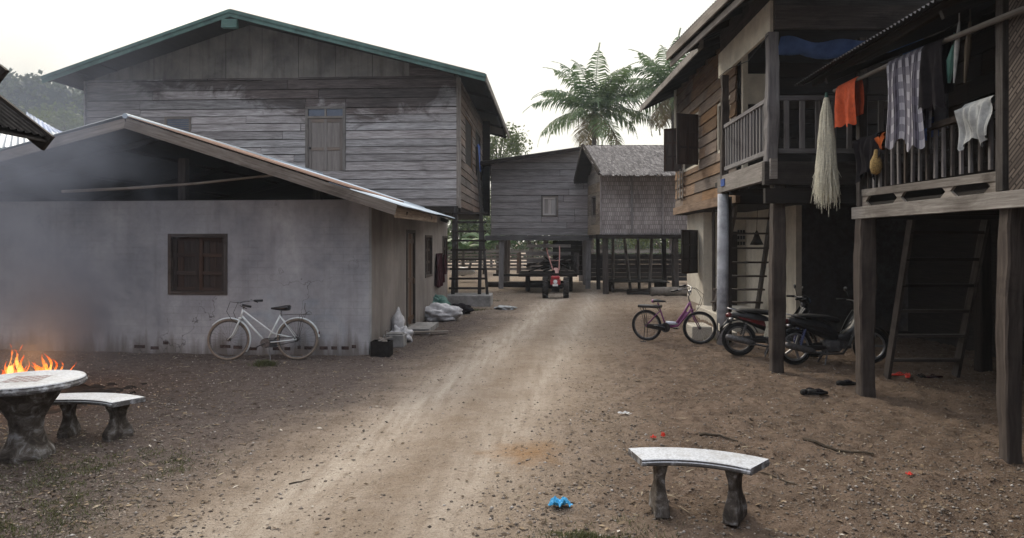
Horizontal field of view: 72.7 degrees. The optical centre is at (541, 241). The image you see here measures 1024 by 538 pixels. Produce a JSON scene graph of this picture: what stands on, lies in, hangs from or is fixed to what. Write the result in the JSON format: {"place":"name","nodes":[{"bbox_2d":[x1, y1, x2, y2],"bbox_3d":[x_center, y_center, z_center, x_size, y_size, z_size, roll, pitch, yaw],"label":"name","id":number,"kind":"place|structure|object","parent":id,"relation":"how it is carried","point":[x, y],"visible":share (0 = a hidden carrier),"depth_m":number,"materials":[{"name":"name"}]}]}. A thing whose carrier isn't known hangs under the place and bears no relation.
{"place":"outdoors","nodes":[
{"label":"outdoors","id":0,"kind":"place"},
{"bbox_2d":[0,77,83,148],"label":"hill","id":1,"kind":"structure","parent":0,"point":[52,94],"depth_m":134.81,"materials":[{"name":"green plant"}]},
{"bbox_2d":[0,67,83,147],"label":"hill forest","id":2,"kind":"object","parent":1,"relation":"on","point":[35,80],"visible":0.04,"depth_m":134.40,"materials":[{"name":"green plant"}]},
{"bbox_2d":[0,437,713,537],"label":"grass","id":3,"kind":"structure","parent":0,"point":[582,534],"depth_m":5.26,"materials":[{"name":"green plant"}]},
{"bbox_2d":[0,0,715,241],"label":"sky","id":4,"kind":"structure","parent":0,"point":[511,42],"materials":[{"name":"white"}]},
{"bbox_2d":[0,242,1023,537],"bbox_3d":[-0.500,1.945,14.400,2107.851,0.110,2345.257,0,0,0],"label":"ground","id":5,"kind":"structure","parent":0,"point":[552,330],"depth_m":6.98,"materials":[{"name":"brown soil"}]},
{"bbox_2d":[0,64,54,150],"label":"neighbor shed","id":6,"kind":"structure","parent":5,"relation":"on","point":[15,121],"depth_m":6.35,"materials":[{"name":"grey metal"}]},
{"bbox_2d":[0,112,61,147],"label":"blue roof shed","id":7,"kind":"structure","parent":5,"relation":"on","point":[7,140],"depth_m":31.88,"materials":[{"name":"metal"}]},
{"bbox_2d":[0,370,87,463],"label":"stone table","id":8,"kind":"object","parent":5,"relation":"on","point":[27,399],"visible":0.93,"depth_m":6.19,"materials":[{"name":"stone"}]},
{"bbox_2d":[21,105,67,130],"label":"tree","id":9,"kind":"object","parent":5,"relation":"on","point":[37,115],"visible":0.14,"depth_m":69.01,"materials":[{"name":"green plant"}]},
{"bbox_2d":[30,96,83,131],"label":"tree","id":10,"kind":"object","parent":5,"relation":"on","point":[63,118],"visible":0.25,"depth_m":61.28,"materials":[{"name":"green plant"}]},
{"bbox_2d":[0,346,146,413],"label":"bonfire","id":11,"kind":"object","parent":5,"relation":"on","point":[85,388],"visible":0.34,"depth_m":8.76,"materials":[{"name":"brown wood"}]},
{"bbox_2d":[52,393,145,441],"bbox_3d":[-4.456,1.756,6.909,1.016,0.415,0.404,0,0,8],"label":"stone bench","id":12,"kind":"object","parent":5,"relation":"on","point":[116,405],"visible":0.9,"depth_m":6.85,"materials":[{"name":"stone"}]},
{"bbox_2d":[0,113,454,355],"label":"cement house","id":13,"kind":"structure","parent":5,"relation":"on","point":[350,267],"depth_m":12.23,"materials":[{"name":"cement plaster"},{"name":"galvanised tin"},{"name":"dark brown timber"}]},
{"bbox_2d":[61,175,271,192],"bbox_3d":[-6.248,-0.973,11.670,3.712,0.313,0.053,0,0,2],"label":"bamboo pole","id":14,"kind":"object","parent":13,"relation":"attached to","point":[144,187],"visible":0.84,"depth_m":11.66,"materials":[{"name":"wood"}]},
{"bbox_2d":[168,234,226,294],"bbox_3d":[-5.983,0.400,12.145,1.092,1.060,0.108,0,0,6],"label":"window","id":15,"kind":"structure","parent":13,"relation":"in","point":[197,263],"depth_m":12.15,"materials":[{"name":"brown wood"}]},
{"bbox_2d":[408,233,414,324],"bbox_3d":[-2.891,0.830,15.272,0.100,2.000,0.755,0,0,1],"label":"door","id":16,"kind":"structure","parent":13,"relation":"in","point":[411,280],"depth_m":15.43,"materials":[{"name":"brown wood"}]},
{"bbox_2d":[425,235,432,277],"bbox_3d":[-2.869,0.375,17.466,0.108,1.050,0.974,0,0,1],"label":"window","id":17,"kind":"structure","parent":13,"relation":"in","point":[428,238],"depth_m":17.81,"materials":[{"name":"brown wood"}]},
{"bbox_2d":[435,253,446,287],"bbox_3d":[-2.742,0.794,18.859,0.200,0.927,1.264,0,0,0],"label":"jacket","id":18,"kind":"object","parent":13,"relation":"hanging from","point":[441,268],"visible":1,"depth_m":18.65,"materials":[{"name":"red fabric"}]},
{"bbox_2d":[443,236,447,271],"bbox_3d":[-2.825,0.375,20.095,0.108,1.050,0.841,0,0,1],"label":"window","id":19,"kind":"structure","parent":13,"relation":"in","point":[445,238],"depth_m":20.46,"materials":[{"name":"brown wood"}]},
{"bbox_2d":[207,299,319,360],"bbox_3d":[-4.566,1.461,11.452,1.811,0.995,0.589,0,-3,-3],"label":"bicycle","id":20,"kind":"object","parent":5,"relation":"on","point":[268,342],"visible":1,"depth_m":11.43,"materials":[{"name":"metal"}]},
{"bbox_2d":[40,9,509,292],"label":"gabled house","id":21,"kind":"structure","parent":5,"relation":"on","point":[413,129],"depth_m":22.24,"materials":[{"name":"grey wood"}]},
{"bbox_2d":[164,116,190,132],"bbox_3d":[-11.761,-3.765,22.508,0.881,0.530,0.070,0,0,3],"label":"window","id":22,"kind":"structure","parent":21,"relation":"in","point":[182,123],"depth_m":22.49,"materials":[{"name":"grey glass"}]},
{"bbox_2d":[308,119,342,170],"bbox_3d":[-6.898,-3.085,22.235,1.115,1.670,0.123,0,0,0],"label":"door","id":23,"kind":"structure","parent":21,"relation":"in","point":[325,136],"depth_m":22.22,"materials":[{"name":"grey wood"}]},
{"bbox_2d":[465,115,471,169],"bbox_3d":[-2.620,-3.450,24.604,0.108,1.700,2.323,0,0,0],"label":"window","id":24,"kind":"structure","parent":21,"relation":"in","point":[467,119],"depth_m":25.71,"materials":[{"name":"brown wood"}]},
{"bbox_2d":[477,144,480,171],"bbox_3d":[-2.488,-3.300,27.578,0.120,1.000,0.900,0,0,0],"label":"hanging cloth","id":25,"kind":"object","parent":21,"relation":"hanging from","point":[478,146],"visible":0.5,"depth_m":27.57,"materials":[{"name":"fabric"}]},
{"bbox_2d":[370,329,392,356],"bbox_3d":[-2.704,1.724,11.799,0.327,0.451,0.280,0,0,0],"label":"black bucket","id":26,"kind":"object","parent":5,"relation":"on","point":[382,347],"visible":1,"depth_m":11.66,"materials":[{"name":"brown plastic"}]},
{"bbox_2d":[383,332,406,346],"bbox_3d":[-2.718,1.825,12.915,0.380,0.250,0.300,0,0,0],"label":"scrap box","id":27,"kind":"object","parent":5,"relation":"on","point":[399,339],"visible":0.81,"depth_m":12.77,"materials":[{"name":"grey plastic"}]},
{"bbox_2d":[390,325,413,341],"bbox_3d":[-2.715,1.780,13.449,0.491,0.360,0.415,0,0,0],"label":"white sack","id":28,"kind":"object","parent":5,"relation":"on","point":[409,332],"visible":0.5,"depth_m":13.36,"materials":[{"name":"white fabric"}]},
{"bbox_2d":[391,307,404,328],"bbox_3d":[-2.788,1.504,13.515,0.267,0.473,0.265,0,0,0],"label":"sack top","id":29,"kind":"object","parent":28,"relation":"on","point":[398,319],"visible":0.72,"depth_m":13.43,"materials":[{"name":"white fabric"}]},
{"bbox_2d":[414,330,448,332],"bbox_3d":[-2.394,1.900,14.560,0.900,0.030,0.120,0,0,-14],"label":"loose plank","id":30,"kind":"object","parent":5,"relation":"on","point":[439,331],"visible":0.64,"depth_m":14.53,"materials":[{"name":"grey wood"}]},
{"bbox_2d":[425,303,462,321],"bbox_3d":[-2.491,1.738,17.143,1.133,0.445,0.646,0,0,0],"label":"white sack","id":31,"kind":"object","parent":5,"relation":"on","point":[435,312],"visible":0.98,"depth_m":16.96,"materials":[{"name":"white fabric"}]},
{"bbox_2d":[432,294,450,304],"bbox_3d":[-2.839,1.656,18.364,0.933,0.607,0.891,0,0,0],"label":"green sack","id":32,"kind":"object","parent":31,"relation":"on","point":[440,299],"visible":0.22,"depth_m":18.19,"materials":[{"name":"plastic"}]},
{"bbox_2d":[448,238,467,248],"bbox_3d":[-5.108,0.926,36.425,2.623,2.151,1.781,0,0,-18],"label":"banana plant","id":33,"kind":"object","parent":5,"relation":"on","point":[461,245],"visible":0.2,"depth_m":36.54,"materials":[{"name":"green plant"}]},
{"bbox_2d":[451,303,474,313],"bbox_3d":[-2.176,1.818,18.723,0.770,0.284,0.822,0,0,0],"label":"rubbish heap","id":34,"kind":"object","parent":5,"relation":"on","point":[467,309],"visible":0.51,"depth_m":18.58,"materials":[{"name":"plastic"}]},
{"bbox_2d":[451,267,474,274],"bbox_3d":[-3.752,1.440,33.500,1.000,0.392,0.720,0,0,-29],"label":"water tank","id":35,"kind":"object","parent":5,"relation":"on","point":[466,272],"visible":0.56,"depth_m":33.24,"materials":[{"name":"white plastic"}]},
{"bbox_2d":[449,238,490,275],"bbox_3d":[-4.434,0.916,38.883,2.269,2.173,3.404,0,0,-39],"label":"banana plant","id":36,"kind":"object","parent":5,"relation":"on","point":[466,244],"visible":0.41,"depth_m":38.86,"materials":[{"name":"green plant"}]},
{"bbox_2d":[447,293,492,306],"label":"concrete block","id":37,"kind":"structure","parent":5,"relation":"on","point":[479,300],"depth_m":20.60,"materials":[{"name":"grey concrete"}]},
{"bbox_2d":[449,147,488,293],"bbox_3d":[-2.179,-0.727,21.725,1.201,4.682,1.825,0,0,0],"label":"ladder stair","id":38,"kind":"object","parent":37,"relation":"on","point":[481,241],"visible":1,"depth_m":21.29,"materials":[{"name":"brown wood"}]},
{"bbox_2d":[447,209,495,267],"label":"tree","id":39,"kind":"object","parent":5,"relation":"on","point":[468,227],"visible":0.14,"depth_m":43.46,"materials":[{"name":"green plant"}]},
{"bbox_2d":[243,299,716,367],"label":"weeds","id":40,"kind":"object","parent":5,"relation":"on","point":[268,362],"visible":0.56,"depth_m":10.95,"materials":[{"name":"green plant"}]},
{"bbox_2d":[449,188,515,266],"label":"tree","id":41,"kind":"object","parent":5,"relation":"on","point":[485,229],"visible":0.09,"depth_m":51.53,"materials":[{"name":"green plant"}]},
{"bbox_2d":[459,232,518,273],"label":"banana plant","id":42,"kind":"object","parent":5,"relation":"on","point":[475,234],"visible":0.4,"depth_m":40.88,"materials":[{"name":"green plant"}]},
{"bbox_2d":[494,305,516,309],"bbox_3d":[-1.022,1.886,19.696,0.569,0.148,0.526,0,0,-24],"label":"grey sheet","id":43,"kind":"object","parent":5,"relation":"on","point":[502,307],"visible":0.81,"depth_m":19.54,"materials":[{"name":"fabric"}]},
{"bbox_2d":[490,122,532,243],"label":"tree","id":44,"kind":"object","parent":5,"relation":"on","point":[514,140],"visible":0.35,"depth_m":49.29,"materials":[{"name":"green plant"}]},
{"bbox_2d":[0,291,1023,537],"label":"dead leaves","id":45,"kind":"object","parent":5,"relation":"on","point":[506,477],"visible":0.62,"depth_m":5.77,"materials":[{"name":"brown plant"}]},
{"bbox_2d":[0,297,1023,537],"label":"straw","id":46,"kind":"object","parent":5,"relation":"on","point":[482,475],"visible":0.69,"depth_m":6.17,"materials":[{"name":"beige plant"}]},
{"bbox_2d":[487,211,552,260],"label":"tree","id":47,"kind":"object","parent":5,"relation":"on","point":[533,242],"visible":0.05,"depth_m":49.79,"materials":[{"name":"green plant"}]},
{"bbox_2d":[488,282,562,286],"bbox_3d":[-0.645,1.830,29.435,3.332,0.247,0.300,0,0,7],"label":"log","id":48,"kind":"object","parent":5,"relation":"on","point":[508,284],"visible":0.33,"depth_m":29.39,"materials":[{"name":"brown wood"}]},
{"bbox_2d":[480,147,592,288],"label":"stilt house","id":49,"kind":"structure","parent":5,"relation":"on","point":[541,193],"depth_m":28.47,"materials":[{"name":"wood"}]},
{"bbox_2d":[541,196,557,216],"bbox_3d":[0.345,-1.425,28.493,0.691,0.850,0.055,0,0,0],"label":"window","id":50,"kind":"structure","parent":49,"relation":"in","point":[548,203],"depth_m":28.48,"materials":[{"name":"white glass"}]},
{"bbox_2d":[517,244,578,290],"bbox_3d":[0.250,1.040,26.695,2.340,1.820,3.410,0,0,0],"label":"farm cart","id":51,"kind":"object","parent":5,"relation":"on","point":[527,275],"visible":0.84,"depth_m":26.95,"materials":[{"name":"metal"}]},
{"bbox_2d":[523,256,572,271],"bbox_3d":[0.250,0.884,27.230,1.939,0.579,1.979,0,0,0],"label":"scrap load","id":52,"kind":"object","parent":51,"relation":"on","point":[563,263],"visible":0.96,"depth_m":26.96},
{"bbox_2d":[542,246,568,297],"bbox_3d":[0.538,1.079,24.816,0.910,1.798,2.385,0,0,3],"label":"walking tractor","id":53,"kind":"object","parent":5,"relation":"on","point":[555,282],"visible":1,"depth_m":23.81,"materials":[{"name":"red metal"}]},
{"bbox_2d":[448,245,671,273],"bbox_3d":[0.475,1.100,40.058,14.150,1.800,0.184,0,0,0],"label":"board fence","id":54,"kind":"object","parent":5,"relation":"on","point":[496,251],"visible":0.24,"depth_m":39.97,"materials":[{"name":"grey wood"}]},
{"bbox_2d":[548,496,572,507],"bbox_3d":[0.139,1.904,5.089,0.187,0.060,0.143,0,0,0],"label":"plastic bag","id":55,"kind":"object","parent":5,"relation":"on","point":[555,500],"visible":1,"depth_m":5.07,"materials":[{"name":"blue plastic"}]},
{"bbox_2d":[447,210,680,256],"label":"trees","id":56,"kind":"object","parent":5,"relation":"on","point":[524,245],"visible":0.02,"depth_m":79.04,"materials":[{"name":"green plant"}]},
{"bbox_2d":[538,235,601,248],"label":"tree","id":57,"kind":"object","parent":5,"relation":"on","point":[549,241],"visible":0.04,"depth_m":46.59,"materials":[{"name":"green plant"}]},
{"bbox_2d":[523,42,660,253],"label":"coconut palm","id":58,"kind":"object","parent":5,"relation":"on","point":[603,97],"visible":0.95,"depth_m":44.12,"materials":[{"name":"green plant"}]},
{"bbox_2d":[594,239,647,253],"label":"tree","id":59,"kind":"object","parent":5,"relation":"on","point":[617,244],"visible":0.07,"depth_m":54.45,"materials":[{"name":"green plant"}]},
{"bbox_2d":[573,144,686,293],"bbox_3d":[4.356,-0.875,28.559,6.087,5.764,7.782,0,0,0],"label":"bamboo hut","id":60,"kind":"object","parent":5,"relation":"on","point":[631,191],"visible":0.56,"depth_m":25.66,"materials":[{"name":"grey wood"}]},
{"bbox_2d":[591,195,598,216],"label":"window","id":61,"kind":"structure","parent":60,"relation":"in","point":[593,199],"depth_m":27.24,"materials":[{"name":"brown wood"}]},
{"bbox_2d":[627,289,649,294],"bbox_3d":[4.150,1.820,25.205,2.134,0.200,0.249,0,0,-7],"label":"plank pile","id":62,"kind":"object","parent":5,"relation":"on","point":[638,291],"visible":0.36,"depth_m":25.00,"materials":[{"name":"wood"}]},
{"bbox_2d":[609,279,669,291],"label":"slatted platform","id":63,"kind":"structure","parent":5,"relation":"on","point":[659,282],"depth_m":26.74,"materials":[{"name":"brown wood"}]},
{"bbox_2d":[616,239,680,253],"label":"tree","id":64,"kind":"object","parent":5,"relation":"on","point":[657,245],"visible":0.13,"depth_m":49.33,"materials":[{"name":"green plant"}]},
{"bbox_2d":[612,28,688,244],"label":"coconut palm","id":65,"kind":"object","parent":5,"relation":"on","point":[660,73],"visible":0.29,"depth_m":44.52,"materials":[{"name":"green plant"}]},
{"bbox_2d":[650,287,686,295],"bbox_3d":[4.600,1.785,24.750,1.434,0.322,0.320,0,0,-12],"label":"log","id":66,"kind":"object","parent":5,"relation":"on","point":[660,291],"visible":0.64,"depth_m":24.60,"materials":[{"name":"grey wood"}]},
{"bbox_2d":[632,284,716,343],"bbox_3d":[2.515,1.401,13.325,1.646,1.105,0.588,0,3,27],"label":"bicycle","id":67,"kind":"object","parent":5,"relation":"on","point":[685,317],"visible":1,"depth_m":13.33,"materials":[{"name":"metal"}]},
{"bbox_2d":[628,447,769,525],"bbox_3d":[1.104,1.738,4.938,0.996,0.425,0.387,0,0,15],"label":"stone bench","id":68,"kind":"object","parent":5,"relation":"on","point":[735,467],"visible":1,"depth_m":4.88,"materials":[{"name":"stone"}]},
{"bbox_2d":[686,322,736,339],"bbox_3d":[3.425,1.835,14.150,0.950,0.330,1.100,0,0,0],"label":"concrete step","id":69,"kind":"object","parent":5,"relation":"on","point":[690,328],"visible":0.45,"depth_m":13.60,"materials":[{"name":"beige concrete"}]},
{"bbox_2d":[712,210,715,306],"bbox_3d":[4.175,-0.675,16.850,0.087,5.371,1.431,0,0,15],"label":"leaning pole","id":70,"kind":"object","parent":5,"relation":"on","point":[713,257],"visible":0.35,"depth_m":17.08,"materials":[{"name":"grey wood"}]},
{"bbox_2d":[699,432,737,441],"bbox_3d":[1.750,1.931,6.863,0.384,0.048,0.036,0,0,27],"label":"stick","id":71,"kind":"object","parent":5,"relation":"on","point":[704,433],"visible":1,"depth_m":6.87,"materials":[{"name":"wood"}]},
{"bbox_2d":[717,284,826,356],"bbox_3d":[3.960,1.348,11.753,1.939,1.214,0.736,0,0,8],"label":"motorbike","id":72,"kind":"object","parent":5,"relation":"on","point":[754,318],"visible":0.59,"depth_m":11.72,"materials":[{"name":"metal"}]},
{"bbox_2d":[764,321,768,336],"bbox_3d":[3.727,1.445,11.440,0.133,0.250,0.020,0,0,0],"label":"pale rag","id":73,"kind":"object","parent":72,"relation":"hanging from","point":[766,331],"visible":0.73,"depth_m":11.44,"materials":[{"name":"beige fabric"}]},
{"bbox_2d":[757,472,811,485],"bbox_3d":[1.924,1.944,5.750,0.035,0.060,0.650,0,0,-43],"label":"stick","id":74,"kind":"object","parent":5,"relation":"on","point":[782,479],"visible":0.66,"depth_m":5.69,"materials":[{"name":"brown wood"}]},
{"bbox_2d":[800,387,813,394],"bbox_3d":[3.399,1.899,8.821,0.260,0.076,0.096,0,0,-29],"label":"shoe","id":75,"kind":"object","parent":5,"relation":"on","point":[803,391],"visible":0.69,"depth_m":8.76,"materials":[{"name":"black rubber"}]},
{"bbox_2d":[640,0,992,372],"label":"stilt house","id":76,"kind":"structure","parent":5,"relation":"on","point":[748,131],"depth_m":13.96,"materials":[{"name":"brown wood"}]},
{"bbox_2d":[683,111,699,171],"bbox_3d":[4.001,-2.575,18.268,0.138,1.350,1.951,0,0,0],"label":"window","id":77,"kind":"structure","parent":76,"relation":"in","point":[684,169],"depth_m":18.44,"materials":[{"name":"brown wood"}]},
{"bbox_2d":[718,95,729,152],"bbox_3d":[3.991,-2.500,14.969,0.118,1.100,1.074,0,0,0],"label":"window","id":78,"kind":"structure","parent":76,"relation":"in","point":[719,104],"depth_m":15.44,"materials":[{"name":"brown wood"}]},
{"bbox_2d":[732,232,736,304],"bbox_3d":[4.835,0.700,17.945,0.430,1.900,0.090,0,0,0],"label":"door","id":79,"kind":"structure","parent":76,"relation":"in","point":[734,237],"depth_m":17.90,"materials":[{"name":"wood"}]},
{"bbox_2d":[711,195,769,311],"bbox_3d":[4.589,0.330,15.500,1.178,2.755,2.120,0,0,0],"label":"porch stair","id":80,"kind":"object","parent":76,"relation":"on","point":[761,276],"visible":0.51,"depth_m":15.55,"materials":[{"name":"grey wood"}]},
{"bbox_2d":[719,35,767,76],"bbox_3d":[3.328,-3.005,11.700,0.069,0.206,2.802,0,0,0],"label":"cable","id":81,"kind":"object","parent":76,"relation":"attached to","point":[748,60],"visible":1,"depth_m":11.21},
{"bbox_2d":[750,208,763,244],"bbox_3d":[4.930,-0.380,15.900,0.320,0.940,0.304,0,0,0],"label":"hanging basket","id":82,"kind":"object","parent":76,"relation":"hanging from","point":[756,240],"visible":0.92,"depth_m":15.82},
{"bbox_2d":[778,36,921,58],"bbox_3d":[4.920,-2.958,10.675,2.600,0.316,0.450,0,0,0],"label":"blue tarp","id":83,"kind":"object","parent":76,"relation":"hanging from","point":[794,45],"visible":0.38,"depth_m":10.58,"materials":[{"name":"blue plastic"}]},
{"bbox_2d":[807,388,827,394],"bbox_3d":[3.484,1.899,8.780,0.260,0.076,0.096,0,0,-6],"label":"shoe","id":84,"kind":"object","parent":5,"relation":"on","point":[818,391],"visible":1,"depth_m":8.74,"materials":[{"name":"black rubber"}]},
{"bbox_2d":[784,287,888,364],"bbox_3d":[4.600,1.348,10.999,1.939,1.214,0.736,0,0,-4],"label":"motorbike","id":85,"kind":"object","parent":5,"relation":"on","point":[833,340],"visible":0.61,"depth_m":10.91,"materials":[{"name":"metal"}]},
{"bbox_2d":[803,437,873,454],"bbox_3d":[2.785,1.937,6.536,0.630,0.074,0.055,0,0,36],"label":"stick","id":86,"kind":"object","parent":5,"relation":"on","point":[822,444],"visible":0.99,"depth_m":6.55,"materials":[{"name":"brown wood"}]},
{"bbox_2d":[836,379,855,385],"bbox_3d":[4.149,1.921,9.451,0.260,0.076,0.096,0,0,-6],"label":"shoe","id":87,"kind":"object","parent":5,"relation":"on","point":[844,382],"visible":0.98,"depth_m":9.42,"materials":[{"name":"black rubber"}]},
{"bbox_2d":[891,371,903,375],"bbox_3d":[5.149,1.909,10.014,0.230,0.056,0.084,0,0,0],"label":"sandal","id":88,"kind":"object","parent":5,"relation":"on","point":[896,374],"visible":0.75,"depth_m":9.98,"materials":[{"name":"red plastic"}]},
{"bbox_2d":[794,0,1023,463],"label":"laundry house","id":89,"kind":"structure","parent":5,"relation":"on","point":[984,182],"depth_m":8.13,"materials":[{"name":"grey wood"}]},
{"bbox_2d":[852,131,885,182],"bbox_3d":[4.045,-1.018,8.520,0.216,0.580,0.603,0,0,0],"label":"dark jacket","id":90,"kind":"object","parent":89,"relation":"hanging from","point":[864,148],"visible":0.84,"depth_m":8.59,"materials":[{"name":"fabric"}]},
{"bbox_2d":[870,149,881,174],"bbox_3d":[3.990,-0.945,8.282,0.140,0.310,0.133,0,0,0],"label":"string bag","id":91,"kind":"object","parent":89,"relation":"hanging from","point":[875,164],"visible":1,"depth_m":8.24,"materials":[{"name":"fabric"}]},
{"bbox_2d":[874,132,885,149],"bbox_3d":[4.063,-1.187,8.366,0.148,0.212,0.390,0,0,0],"label":"orange towel","id":92,"kind":"object","parent":89,"relation":"hanging from","point":[880,140],"visible":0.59,"depth_m":8.23,"materials":[{"name":"fabric"}]},
{"bbox_2d":[833,6,1023,92],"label":"laundry pole","id":93,"kind":"object","parent":89,"relation":"attached to","point":[999,18],"visible":0.78,"depth_m":6.33,"materials":[{"name":"wood"}]},
{"bbox_2d":[811,92,840,213],"bbox_3d":[3.840,-1.163,9.369,0.368,1.675,0.355,0,0,35],"label":"casting net","id":94,"kind":"object","parent":93,"relation":"hanging from","point":[825,179],"visible":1,"depth_m":9.28,"materials":[{"name":"white fabric"}]},
{"bbox_2d":[835,76,863,126],"bbox_3d":[3.872,-1.720,8.753,0.164,0.591,0.519,0,0,0],"label":"orange shirt","id":95,"kind":"object","parent":93,"relation":"hanging from","point":[849,101],"visible":0.99,"depth_m":8.66,"materials":[{"name":"fabric"}]},
{"bbox_2d":[885,46,931,151],"bbox_3d":[3.918,-1.477,7.441,0.162,1.069,0.743,0,0,0],"label":"plaid sarong","id":96,"kind":"object","parent":93,"relation":"hanging from","point":[907,118],"visible":0.94,"depth_m":7.41,"materials":[{"name":"grey fabric"}]},
{"bbox_2d":[918,37,953,109],"bbox_3d":[3.935,-1.646,6.929,0.165,0.702,0.409,0,0,0],"label":"dark shirt","id":97,"kind":"object","parent":93,"relation":"hanging from","point":[935,87],"visible":0.96,"depth_m":6.89,"materials":[{"name":"fabric"}]},
{"bbox_2d":[946,33,954,82],"bbox_3d":[3.980,-1.777,6.736,0.092,0.476,0.091,0,0,-23],"label":"folded umbrella","id":98,"kind":"object","parent":93,"relation":"hanging from","point":[950,62],"visible":0.8,"depth_m":6.72,"materials":[{"name":"green fabric"}]},
{"bbox_2d":[953,13,959,82],"bbox_3d":[3.980,-1.868,6.658,0.052,0.693,0.055,0,0,21],"label":"folded umbrella","id":99,"kind":"object","parent":93,"relation":"hanging from","point":[956,47],"visible":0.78,"depth_m":6.64,"materials":[{"name":"grey fabric"}]},
{"bbox_2d":[923,117,938,140],"bbox_3d":[4.060,-1.173,7.300,0.157,0.243,0.186,0,0,0],"label":"blue rag","id":100,"kind":"object","parent":89,"relation":"hanging from","point":[925,131],"visible":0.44,"depth_m":7.28,"materials":[{"name":"fabric"}]},
{"bbox_2d":[932,93,947,129],"bbox_3d":[4.120,-1.525,7.203,0.079,0.750,0.300,0,0,0],"label":"grey shirt","id":101,"kind":"object","parent":89,"relation":"hanging from","point":[939,113],"visible":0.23,"depth_m":7.16,"materials":[{"name":"grey fabric"}]},
{"bbox_2d":[964,9,971,82],"bbox_3d":[3.980,-1.822,6.486,0.057,0.679,0.060,0,0,22],"label":"hanging stick","id":102,"kind":"object","parent":89,"relation":"hanging from","point":[967,48],"visible":0.98,"depth_m":6.47,"materials":[{"name":"wood"}]},
{"bbox_2d":[954,95,994,150],"bbox_3d":[4.049,-1.082,6.446,0.196,0.458,0.478,0,0,0],"label":"grey cloth","id":103,"kind":"object","parent":89,"relation":"hanging from","point":[972,118],"visible":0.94,"depth_m":6.42,"materials":[{"name":"white fabric"}]},
{"bbox_2d":[916,373,926,377],"bbox_3d":[5.440,1.916,9.911,0.084,0.056,0.230,0,0,-36],"label":"sandal","id":104,"kind":"object","parent":5,"relation":"on","point":[921,375],"visible":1,"depth_m":9.91,"materials":[{"name":"fabric"}]},
{"bbox_2d":[926,374,942,377],"bbox_3d":[5.575,1.907,9.853,0.230,0.056,0.084,0,0,-9],"label":"sandal","id":105,"kind":"object","parent":5,"relation":"on","point":[933,376],"visible":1,"depth_m":9.83,"materials":[{"name":"black fabric"}]},
{"bbox_2d":[883,220,990,379],"bbox_3d":[5.400,0.800,9.535,1.107,2.346,0.952,0,0,0],"label":"ladder","id":106,"kind":"object","parent":5,"relation":"on","point":[972,286],"visible":0.89,"depth_m":9.52,"materials":[{"name":"grey wood"}]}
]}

